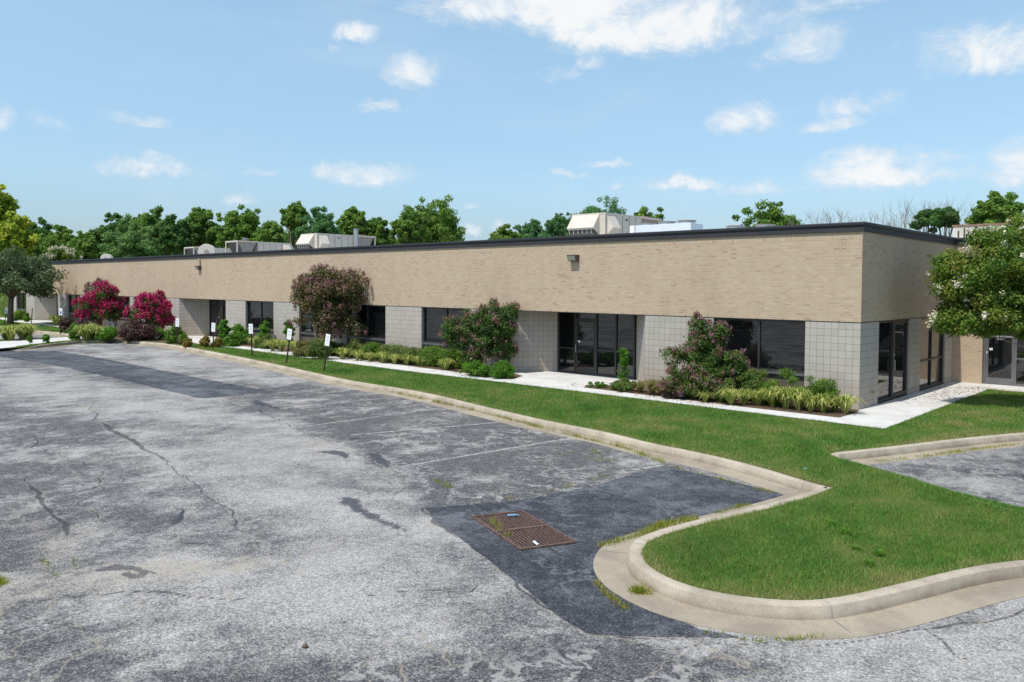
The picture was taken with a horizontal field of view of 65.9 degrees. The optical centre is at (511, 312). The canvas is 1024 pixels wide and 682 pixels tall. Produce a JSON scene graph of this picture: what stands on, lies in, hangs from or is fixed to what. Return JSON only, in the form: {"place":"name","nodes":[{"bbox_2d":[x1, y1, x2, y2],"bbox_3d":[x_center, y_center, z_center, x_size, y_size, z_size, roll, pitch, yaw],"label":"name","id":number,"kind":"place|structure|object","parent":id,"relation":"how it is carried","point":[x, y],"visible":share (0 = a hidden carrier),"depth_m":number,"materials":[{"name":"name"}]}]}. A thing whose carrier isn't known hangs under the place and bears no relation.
{"place":"outdoors","nodes":[
{"label":"outdoors","id":0,"kind":"place"},
{"bbox_2d":[28,217,53,257],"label":"broadleaf tree","id":1,"kind":"object","parent":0,"point":[46,228],"visible":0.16,"depth_m":118.81,"materials":[{"name":"green plant"}]},
{"bbox_2d":[36,224,74,260],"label":"broadleaf tree","id":2,"kind":"object","parent":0,"point":[62,236],"visible":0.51,"depth_m":110.42,"materials":[{"name":"green plant"}]},
{"bbox_2d":[66,230,101,258],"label":"broadleaf tree","id":3,"kind":"object","parent":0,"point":[85,245],"visible":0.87,"depth_m":106.88,"materials":[{"name":"green plant"}]},
{"bbox_2d":[70,280,127,325],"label":"crape myrtle","id":4,"kind":"object","parent":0,"point":[100,303],"visible":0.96,"depth_m":52.09,"materials":[{"name":"pink plant"}]},
{"bbox_2d":[88,212,126,257],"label":"broadleaf tree","id":5,"kind":"object","parent":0,"point":[109,227],"visible":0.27,"depth_m":118.00,"materials":[{"name":"green plant"}]},
{"bbox_2d":[124,205,165,256],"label":"broadleaf tree","id":6,"kind":"object","parent":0,"point":[145,219],"visible":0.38,"depth_m":120.61,"materials":[{"name":"green plant"}]},
{"bbox_2d":[152,214,198,254],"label":"broadleaf tree","id":7,"kind":"object","parent":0,"point":[171,233],"visible":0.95,"depth_m":114.61,"materials":[{"name":"green plant"}]},
{"bbox_2d":[186,207,221,247],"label":"broadleaf tree","id":8,"kind":"object","parent":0,"point":[204,226],"visible":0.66,"depth_m":120.30,"materials":[{"name":"green plant"}]},
{"bbox_2d":[216,319,231,338],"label":"leafy shrub","id":9,"kind":"object","parent":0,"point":[223,328],"visible":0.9,"depth_m":44.30,"materials":[{"name":"green plant"}]},
{"bbox_2d":[214,204,260,247],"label":"broadleaf tree","id":10,"kind":"object","parent":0,"point":[237,226],"visible":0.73,"depth_m":115.73,"materials":[{"name":"green plant"}]},
{"bbox_2d":[279,201,309,248],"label":"broadleaf tree","id":11,"kind":"object","parent":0,"point":[293,212],"visible":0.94,"depth_m":124.67,"materials":[{"name":"green plant"}]},
{"bbox_2d":[287,263,370,342],"bbox_3d":[-8.671,-0.176,37.460,2.963,4.482,3.857,7,7,73],"label":"crape myrtle","id":12,"kind":"object","parent":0,"point":[325,295],"visible":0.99,"depth_m":36.89,"materials":[{"name":"brown plant"}]},
{"bbox_2d":[334,206,371,234],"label":"broadleaf tree","id":13,"kind":"object","parent":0,"point":[350,220],"visible":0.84,"depth_m":116.73,"materials":[{"name":"green plant"}]},
{"bbox_2d":[365,217,396,244],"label":"broadleaf tree","id":14,"kind":"object","parent":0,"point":[379,231],"visible":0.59,"depth_m":118.21,"materials":[{"name":"green plant"}]},
{"bbox_2d":[387,206,426,243],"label":"broadleaf tree","id":15,"kind":"object","parent":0,"point":[411,229],"visible":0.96,"depth_m":112.58,"materials":[{"name":"green plant"}]},
{"bbox_2d":[398,194,466,242],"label":"broadleaf tree","id":16,"kind":"object","parent":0,"point":[441,224],"visible":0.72,"depth_m":117.98,"materials":[{"name":"green plant"}]},
{"bbox_2d":[487,223,522,239],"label":"broadleaf tree","id":17,"kind":"object","parent":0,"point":[501,232],"visible":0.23,"depth_m":120.90,"materials":[{"name":"green plant"}]},
{"bbox_2d":[0,334,1023,681],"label":"parking lot","id":18,"kind":"structure","parent":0,"point":[248,538],"depth_m":10.38,"materials":[{"name":"asphalt"}]},
{"bbox_2d":[10,340,115,350],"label":"curb","id":19,"kind":"structure","parent":18,"relation":"on","point":[69,343],"depth_m":44.88,"materials":[{"name":"concrete"}]},
{"bbox_2d":[0,350,269,397],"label":"asphalt patch","id":20,"kind":"object","parent":18,"relation":"on","point":[196,387],"visible":1,"depth_m":30.79,"materials":[{"name":"asphalt"}]},
{"bbox_2d":[115,342,806,494],"bbox_3d":[-8.848,2.445,30.649,1.844,0.028,44.746,-1,3,-41],"label":"gutter","id":21,"kind":"object","parent":18,"relation":"on","point":[765,484],"visible":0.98,"depth_m":19.04,"materials":[{"name":"concrete"}]},
{"bbox_2d":[116,340,827,491],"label":"curb","id":22,"kind":"structure","parent":18,"relation":"on","point":[776,477],"depth_m":18.92,"materials":[{"name":"concrete"}]},
{"bbox_2d":[398,438,570,466],"bbox_3d":[-0.073,2.966,17.266,5.605,0.001,0.090,-1,3,-40],"label":"parking line","id":23,"kind":"object","parent":18,"relation":"on","point":[482,452],"visible":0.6,"depth_m":16.74,"materials":[{"name":"white paint"}]},
{"bbox_2d":[0,341,1014,642],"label":"weeds","id":24,"kind":"object","parent":18,"relation":"on","point":[658,523],"visible":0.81,"depth_m":11.82,"materials":[{"name":"plant"}]},
{"bbox_2d":[512,218,551,237],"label":"broadleaf tree","id":25,"kind":"object","parent":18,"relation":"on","point":[533,228],"visible":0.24,"depth_m":121.13,"materials":[{"name":"green plant"}]},
{"bbox_2d":[544,212,570,236],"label":"broadleaf tree","id":26,"kind":"object","parent":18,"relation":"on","point":[558,224],"visible":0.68,"depth_m":128.20,"materials":[{"name":"green plant"}]},
{"bbox_2d":[425,466,783,637],"bbox_3d":[2.239,3.180,11.592,6.370,0.001,5.871,-1,2,-35],"label":"asphalt patch","id":27,"kind":"object","parent":18,"relation":"on","point":[558,580],"visible":0.82,"depth_m":11.68,"materials":[{"name":"asphalt"}]},
{"bbox_2d":[471,510,577,550],"bbox_3d":[0.139,3.155,11.543,0.855,0.028,1.746,-1,2,-26],"label":"drain grate","id":28,"kind":"object","parent":27,"relation":"on","point":[525,529],"visible":1,"depth_m":11.44,"materials":[{"name":"metal"}]},
{"bbox_2d":[633,205,664,220],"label":"broadleaf tree","id":29,"kind":"object","parent":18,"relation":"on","point":[643,210],"visible":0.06,"depth_m":122.85,"materials":[{"name":"green plant"}]},
{"bbox_2d":[593,495,1023,639],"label":"gutter","id":30,"kind":"object","parent":18,"relation":"on","point":[612,573],"visible":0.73,"depth_m":8.72,"materials":[{"name":"concrete"}]},
{"bbox_2d":[626,487,1023,619],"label":"curb","id":31,"kind":"structure","parent":18,"relation":"on","point":[639,570],"depth_m":8.95,"materials":[{"name":"concrete"}]},
{"bbox_2d":[831,432,1023,507],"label":"curb","id":32,"kind":"structure","parent":18,"relation":"on","point":[908,448],"depth_m":17.27,"materials":[{"name":"concrete"}]},
{"bbox_2d":[909,207,945,233],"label":"broadleaf tree","id":33,"kind":"object","parent":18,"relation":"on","point":[933,217],"visible":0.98,"depth_m":91.24,"materials":[{"name":"green plant"}]},
{"bbox_2d":[930,206,960,236],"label":"broadleaf tree","id":34,"kind":"object","parent":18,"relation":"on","point":[950,222],"visible":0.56,"depth_m":93.12,"materials":[{"name":"green plant"}]},
{"bbox_2d":[0,292,1023,599],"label":"lawn","id":35,"kind":"structure","parent":0,"point":[872,502],"depth_m":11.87,"materials":[{"name":"plant"}]},
{"bbox_2d":[0,184,20,221],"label":"broadleaf tree","id":36,"kind":"object","parent":35,"relation":"on","point":[8,202],"visible":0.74,"depth_m":91.19,"materials":[{"name":"green plant"}]},
{"bbox_2d":[0,324,25,340],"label":"liriope","id":37,"kind":"object","parent":35,"relation":"on","point":[9,331],"visible":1,"depth_m":45.86,"materials":[{"name":"plant"}]},
{"bbox_2d":[0,211,40,259],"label":"broadleaf tree","id":38,"kind":"object","parent":35,"relation":"on","point":[14,230],"visible":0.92,"depth_m":86.59,"materials":[{"name":"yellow plant"}]},
{"bbox_2d":[0,244,68,324],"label":"ornamental pear tree","id":39,"kind":"object","parent":35,"relation":"on","point":[32,275],"visible":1,"depth_m":61.79,"materials":[{"name":"green plant"}]},
{"bbox_2d":[0,336,81,347],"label":"footpath","id":40,"kind":"structure","parent":35,"relation":"on","point":[8,344],"depth_m":45.18,"materials":[{"name":"concrete"}]},
{"bbox_2d":[40,245,82,260],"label":"crape myrtle","id":41,"kind":"object","parent":35,"relation":"on","point":[61,253],"visible":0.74,"depth_m":94.46,"materials":[{"name":"white plant"}]},
{"bbox_2d":[67,323,97,340],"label":"liriope","id":42,"kind":"object","parent":35,"relation":"on","point":[84,331],"visible":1,"depth_m":46.25,"materials":[{"name":"plant"}]},
{"bbox_2d":[98,325,119,340],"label":"leafy shrub","id":43,"kind":"object","parent":35,"relation":"on","point":[108,333],"visible":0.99,"depth_m":46.30,"materials":[{"name":"green plant"}]},
{"bbox_2d":[98,213,161,257],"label":"broadleaf tree","id":44,"kind":"object","parent":35,"relation":"on","point":[131,242],"visible":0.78,"depth_m":102.23,"materials":[{"name":"green plant"}]},
{"bbox_2d":[122,289,175,327],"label":"crape myrtle","id":45,"kind":"object","parent":35,"relation":"on","point":[155,309],"visible":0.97,"depth_m":47.98,"materials":[{"name":"pink plant"}]},
{"bbox_2d":[114,336,196,344],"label":"planting bed","id":46,"kind":"object","parent":35,"relation":"on","point":[156,340],"visible":0.38,"depth_m":46.74,"materials":[{"name":"brown soil"}]},
{"bbox_2d":[116,319,161,342],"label":"barberry","id":47,"kind":"object","parent":46,"relation":"on","point":[133,330],"visible":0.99,"depth_m":46.23,"materials":[{"name":"purple plant"}]},
{"bbox_2d":[164,325,188,343],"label":"round shrub","id":48,"kind":"object","parent":46,"relation":"on","point":[170,336],"visible":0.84,"depth_m":44.24,"materials":[{"name":"green plant"}]},
{"bbox_2d":[221,333,240,346],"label":"leafy shrub","id":49,"kind":"object","parent":35,"relation":"on","point":[231,340],"visible":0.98,"depth_m":42.77,"materials":[{"name":"green plant"}]},
{"bbox_2d":[253,220,284,242],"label":"broadleaf tree","id":50,"kind":"object","parent":35,"relation":"on","point":[270,231],"visible":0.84,"depth_m":110.59,"materials":[{"name":"green plant"}]},
{"bbox_2d":[289,340,310,356],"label":"dry shrub","id":51,"kind":"object","parent":35,"relation":"on","point":[299,349],"visible":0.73,"depth_m":37.06,"materials":[{"name":"green plant"}]},
{"bbox_2d":[304,336,333,359],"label":"evergreen shrub","id":52,"kind":"object","parent":35,"relation":"on","point":[317,348],"visible":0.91,"depth_m":35.63,"materials":[{"name":"green plant"}]},
{"bbox_2d":[295,206,343,241],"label":"broadleaf tree","id":53,"kind":"object","parent":35,"relation":"on","point":[321,223],"visible":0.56,"depth_m":106.56,"materials":[{"name":"green plant"}]},
{"bbox_2d":[240,343,520,377],"bbox_3d":[-8.379,2.037,37.760,24.500,0.001,1.540,2,3,43],"label":"planting bed","id":54,"kind":"object","parent":35,"relation":"on","point":[398,363],"visible":0.28,"depth_m":33.66,"materials":[{"name":"brown soil"}]},
{"bbox_2d":[232,323,252,343],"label":"leafy shrub","id":55,"kind":"object","parent":54,"relation":"on","point":[241,331],"visible":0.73,"depth_m":44.07,"materials":[{"name":"green plant"}]},
{"bbox_2d":[255,333,278,348],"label":"evergreen shrub","id":56,"kind":"object","parent":54,"relation":"on","point":[262,337],"visible":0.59,"depth_m":41.55,"materials":[{"name":"green plant"}]},
{"bbox_2d":[336,338,365,357],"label":"evergreen shrub","id":57,"kind":"object","parent":54,"relation":"on","point":[353,345],"visible":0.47,"depth_m":36.68,"materials":[{"name":"green plant"}]},
{"bbox_2d":[358,342,382,359],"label":"evergreen shrub","id":58,"kind":"object","parent":54,"relation":"on","point":[372,347],"visible":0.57,"depth_m":35.77,"materials":[{"name":"green plant"}]},
{"bbox_2d":[373,342,402,361],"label":"evergreen shrub","id":59,"kind":"object","parent":54,"relation":"on","point":[389,349],"visible":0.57,"depth_m":34.77,"materials":[{"name":"green plant"}]},
{"bbox_2d":[395,345,423,363],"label":"evergreen shrub","id":60,"kind":"object","parent":54,"relation":"on","point":[408,351],"visible":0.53,"depth_m":33.90,"materials":[{"name":"green plant"}]},
{"bbox_2d":[415,345,445,366],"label":"evergreen shrub","id":61,"kind":"object","parent":54,"relation":"on","point":[430,354],"visible":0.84,"depth_m":32.92,"materials":[{"name":"green plant"}]},
{"bbox_2d":[434,347,467,368],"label":"evergreen shrub","id":62,"kind":"object","parent":54,"relation":"on","point":[455,356],"visible":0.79,"depth_m":32.05,"materials":[{"name":"green plant"}]},
{"bbox_2d":[458,359,491,376],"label":"shrub","id":63,"kind":"object","parent":54,"relation":"on","point":[473,368],"visible":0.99,"depth_m":29.28,"materials":[{"name":"green plant"}]},
{"bbox_2d":[437,297,520,363],"bbox_3d":[-1.195,0.860,30.742,3.144,2.979,1.918,1,2,20],"label":"crape myrtle","id":64,"kind":"object","parent":54,"relation":"on","point":[483,332],"visible":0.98,"depth_m":30.43,"materials":[{"name":"green plant"}]},
{"bbox_2d":[489,360,515,378],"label":"shrub","id":65,"kind":"object","parent":54,"relation":"on","point":[502,369],"visible":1,"depth_m":28.73,"materials":[{"name":"green plant"}]},
{"bbox_2d":[14,221,1023,409],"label":"office building","id":66,"kind":"structure","parent":35,"relation":"on","point":[848,307],"depth_m":27.89,"materials":[{"name":"beige brick"}]},
{"bbox_2d":[184,246,230,254],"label":"rooftop unit","id":67,"kind":"object","parent":66,"relation":"on","point":[192,250],"visible":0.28,"depth_m":79.24,"materials":[{"name":"beige metal"}]},
{"bbox_2d":[198,244,216,253],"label":"exhaust cowl","id":68,"kind":"object","parent":66,"relation":"on","point":[205,248],"visible":0.61,"depth_m":60.49,"materials":[{"name":"beige metal"}]},
{"bbox_2d":[225,240,293,252],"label":"rooftop unit","id":69,"kind":"object","parent":66,"relation":"on","point":[241,245],"visible":0.49,"depth_m":70.24,"materials":[{"name":"beige metal"}]},
{"bbox_2d":[246,301,273,330],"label":"window","id":70,"kind":"structure","parent":66,"relation":"in","point":[258,312],"depth_m":44.43,"materials":[{"name":"black glass"}]},
{"bbox_2d":[300,304,330,335],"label":"window","id":71,"kind":"structure","parent":66,"relation":"in","point":[306,329],"depth_m":41.08,"materials":[{"name":"black glass"}]},
{"bbox_2d":[296,233,375,248],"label":"rooftop unit","id":72,"kind":"object","parent":66,"relation":"on","point":[314,240],"visible":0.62,"depth_m":58.80,"materials":[{"name":"beige metal"}]},
{"bbox_2d":[347,305,385,340],"bbox_3d":[-6.837,0.450,37.573,3.060,1.617,0.220,2,3,43],"label":"window","id":73,"kind":"structure","parent":66,"relation":"in","point":[374,317],"depth_m":37.36,"materials":[{"name":"black glass"}]},
{"bbox_2d":[422,307,468,347],"bbox_3d":[-2.767,0.608,33.773,3.000,1.617,0.220,2,3,43],"label":"window","id":74,"kind":"structure","parent":66,"relation":"in","point":[432,317],"depth_m":34.29,"materials":[{"name":"glass"}]},
{"bbox_2d":[575,320,594,374],"bbox_3d":[2.818,1.321,30.351,0.945,2.060,0.122,2,3,43],"label":"door","id":75,"kind":"structure","parent":66,"relation":"in","point":[585,329],"depth_m":30.38,"materials":[{"name":"glass"}]},
{"bbox_2d":[567,212,661,235],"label":"rooftop unit","id":76,"kind":"object","parent":66,"relation":"on","point":[597,223],"visible":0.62,"depth_m":40.65,"materials":[{"name":"beige metal"}]},
{"bbox_2d":[636,220,702,232],"bbox_3d":[6.344,-3.214,32.421,2.800,1.025,0.950,2,3,43],"label":"condenser","id":77,"kind":"object","parent":66,"relation":"on","point":[667,226],"visible":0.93,"depth_m":31.90,"materials":[{"name":"metal"}]},
{"bbox_2d":[715,318,804,375],"bbox_3d":[7.556,1.009,24.133,2.960,1.617,0.220,2,3,43],"label":"window","id":78,"kind":"structure","parent":66,"relation":"in","point":[771,345],"depth_m":23.89,"materials":[{"name":"black glass"}]},
{"bbox_2d":[892,321,907,395],"bbox_3d":[12.089,1.405,24.634,0.142,2.268,1.327,2,3,43],"label":"door","id":79,"kind":"structure","parent":66,"relation":"in","point":[900,328],"depth_m":24.73,"materials":[{"name":"glass"}]},
{"bbox_2d":[952,223,1017,237],"bbox_3d":[20.184,-3.126,32.664,3.060,1.004,2.260,2,3,43],"label":"rooftop unit","id":80,"kind":"object","parent":66,"relation":"on","point":[959,231],"visible":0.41,"depth_m":32.53,"materials":[{"name":"beige metal"}]},
{"bbox_2d":[985,332,1014,384],"bbox_3d":[17.207,1.498,27.871,0.868,2.060,0.122,2,3,43],"label":"door","id":81,"kind":"structure","parent":66,"relation":"in","point":[999,353],"depth_m":27.88,"materials":[{"name":"glass"}]},
{"bbox_2d":[585,385,857,416],"bbox_3d":[5.884,2.597,24.277,8.870,0.001,1.780,2,3,43],"label":"planting bed","id":82,"kind":"object","parent":35,"relation":"on","point":[805,410],"visible":0.57,"depth_m":22.55,"materials":[{"name":"brown soil"}]},
{"bbox_2d":[609,377,635,392],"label":"groundcover","id":83,"kind":"object","parent":82,"relation":"on","point":[622,384],"visible":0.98,"depth_m":25.55,"materials":[{"name":"green plant"}]},
{"bbox_2d":[617,347,629,379],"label":"shrub","id":84,"kind":"object","parent":82,"relation":"on","point":[624,360],"visible":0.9,"depth_m":26.20,"materials":[{"name":"green plant"}]},
{"bbox_2d":[657,310,752,399],"bbox_3d":[5.858,1.351,24.018,2.484,2.838,2.310,2,3,43],"label":"crape myrtle","id":85,"kind":"object","parent":82,"relation":"on","point":[710,353],"visible":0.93,"depth_m":23.88,"materials":[{"name":"green plant"}]},
{"bbox_2d":[700,374,736,401],"bbox_3d":[6.141,2.263,23.625,1.091,0.880,1.178,1,2,15],"label":"evergreen shrub","id":86,"kind":"object","parent":82,"relation":"on","point":[729,384],"visible":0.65,"depth_m":23.30,"materials":[{"name":"green plant"}]},
{"bbox_2d":[711,387,748,404],"bbox_3d":[6.312,2.407,22.780,1.229,0.483,1.088,1,2,5],"label":"liriope","id":87,"kind":"object","parent":82,"relation":"on","point":[729,395],"visible":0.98,"depth_m":22.70,"materials":[{"name":"plant"}]},
{"bbox_2d":[736,368,769,401],"bbox_3d":[7.226,2.153,23.513,1.166,1.053,0.918,1,2,27],"label":"evergreen shrub","id":88,"kind":"object","parent":82,"relation":"on","point":[752,377],"visible":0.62,"depth_m":23.36,"materials":[{"name":"green plant"}]},
{"bbox_2d":[754,386,781,406],"bbox_3d":[7.426,2.376,22.473,1.388,0.579,1.228,-2,3,-45],"label":"liriope","id":89,"kind":"object","parent":82,"relation":"on","point":[772,400],"visible":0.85,"depth_m":22.37,"materials":[{"name":"plant"}]},
{"bbox_2d":[754,368,798,405],"bbox_3d":[7.695,2.153,22.809,1.224,1.211,0.936,2,3,43],"label":"boxwood","id":90,"kind":"object","parent":82,"relation":"on","point":[787,373],"visible":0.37,"depth_m":22.71,"materials":[{"name":"green plant"}]},
{"bbox_2d":[765,385,799,408],"bbox_3d":[7.634,2.336,22.215,1.257,0.680,1.266,2,3,39],"label":"liriope","id":91,"kind":"object","parent":82,"relation":"on","point":[785,404],"visible":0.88,"depth_m":22.05,"materials":[{"name":"plant"}]},
{"bbox_2d":[783,385,814,409],"bbox_3d":[7.950,2.349,21.883,1.393,0.682,1.264,-1,2,-33],"label":"liriope","id":92,"kind":"object","parent":82,"relation":"on","point":[802,395],"visible":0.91,"depth_m":21.80,"materials":[{"name":"plant"}]},
{"bbox_2d":[790,375,821,406],"bbox_3d":[8.298,2.212,22.375,1.062,0.975,0.883,2,3,43],"label":"boxwood","id":93,"kind":"object","parent":82,"relation":"on","point":[810,379],"visible":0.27,"depth_m":22.17,"materials":[{"name":"green plant"}]},
{"bbox_2d":[808,393,837,411],"bbox_3d":[8.520,2.437,21.518,1.075,0.538,1.083,0,2,-2],"label":"liriope","id":94,"kind":"object","parent":82,"relation":"on","point":[823,406],"visible":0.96,"depth_m":21.41,"materials":[{"name":"plant"}]},
{"bbox_2d":[812,377,842,409],"bbox_3d":[8.737,2.233,21.928,0.747,0.970,1.006,-1,2,-23],"label":"boxwood","id":95,"kind":"object","parent":82,"relation":"on","point":[831,389],"visible":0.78,"depth_m":21.79,"materials":[{"name":"green plant"}]},
{"bbox_2d":[827,394,870,412],"bbox_3d":[9.025,2.451,21.408,1.331,0.523,1.178,0,2,-6],"label":"liriope","id":96,"kind":"object","parent":82,"relation":"on","point":[845,402],"visible":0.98,"depth_m":21.29,"materials":[{"name":"plant"}]},
{"bbox_2d":[922,211,1023,346],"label":"crape myrtle","id":97,"kind":"object","parent":35,"relation":"on","point":[983,288],"visible":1,"depth_m":22.28,"materials":[{"name":"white plant"}]},
{"bbox_2d":[0,318,1023,427],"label":"sidewalk","id":98,"kind":"structure","parent":0,"point":[886,414],"depth_m":25.71,"materials":[{"name":"concrete"}]},
{"bbox_2d":[332,356,1019,406],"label":"fallen leaves","id":99,"kind":"object","parent":98,"relation":"on","point":[738,406],"visible":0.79,"depth_m":26.00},
{"bbox_2d":[0,0,1023,240],"label":"sky","id":100,"kind":"structure","parent":0,"point":[516,111],"materials":[{"name":"blue"}]},
{"bbox_2d":[563,195,626,235],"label":"broadleaf tree","id":101,"kind":"object","parent":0,"point":[613,207],"visible":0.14,"depth_m":122.06,"materials":[{"name":"green plant"}]},
{"bbox_2d":[732,199,804,226],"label":"broadleaf tree","id":102,"kind":"object","parent":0,"point":[771,214],"visible":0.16,"depth_m":94.76,"materials":[{"name":"green plant"}]},
{"bbox_2d":[873,195,960,231],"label":"bare tree","id":103,"kind":"object","parent":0,"point":[903,223],"visible":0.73,"depth_m":92.75,"materials":[{"name":"grey plant"}]},
{"bbox_2d":[870,446,1023,507],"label":"side lot","id":104,"kind":"structure","parent":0,"point":[997,475],"depth_m":15.35,"materials":[{"name":"asphalt"}]},
{"bbox_2d":[850,440,1023,464],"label":"gutter","id":105,"kind":"object","parent":104,"relation":"on","point":[870,461],"visible":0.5,"depth_m":17.00,"materials":[{"name":"concrete"}]},
{"bbox_2d":[962,190,1023,224],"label":"broadleaf tree","id":106,"kind":"object","parent":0,"point":[996,207],"visible":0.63,"depth_m":86.61,"materials":[{"name":"green plant"}]},
{"label":"ground","id":107,"kind":"structure","parent":0,"visible":0},
{"bbox_2d":[96,223,541,258],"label":"woodland","id":108,"kind":"object","parent":107,"relation":"on","point":[285,238],"visible":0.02,"depth_m":129.07,"materials":[{"name":"green plant"}]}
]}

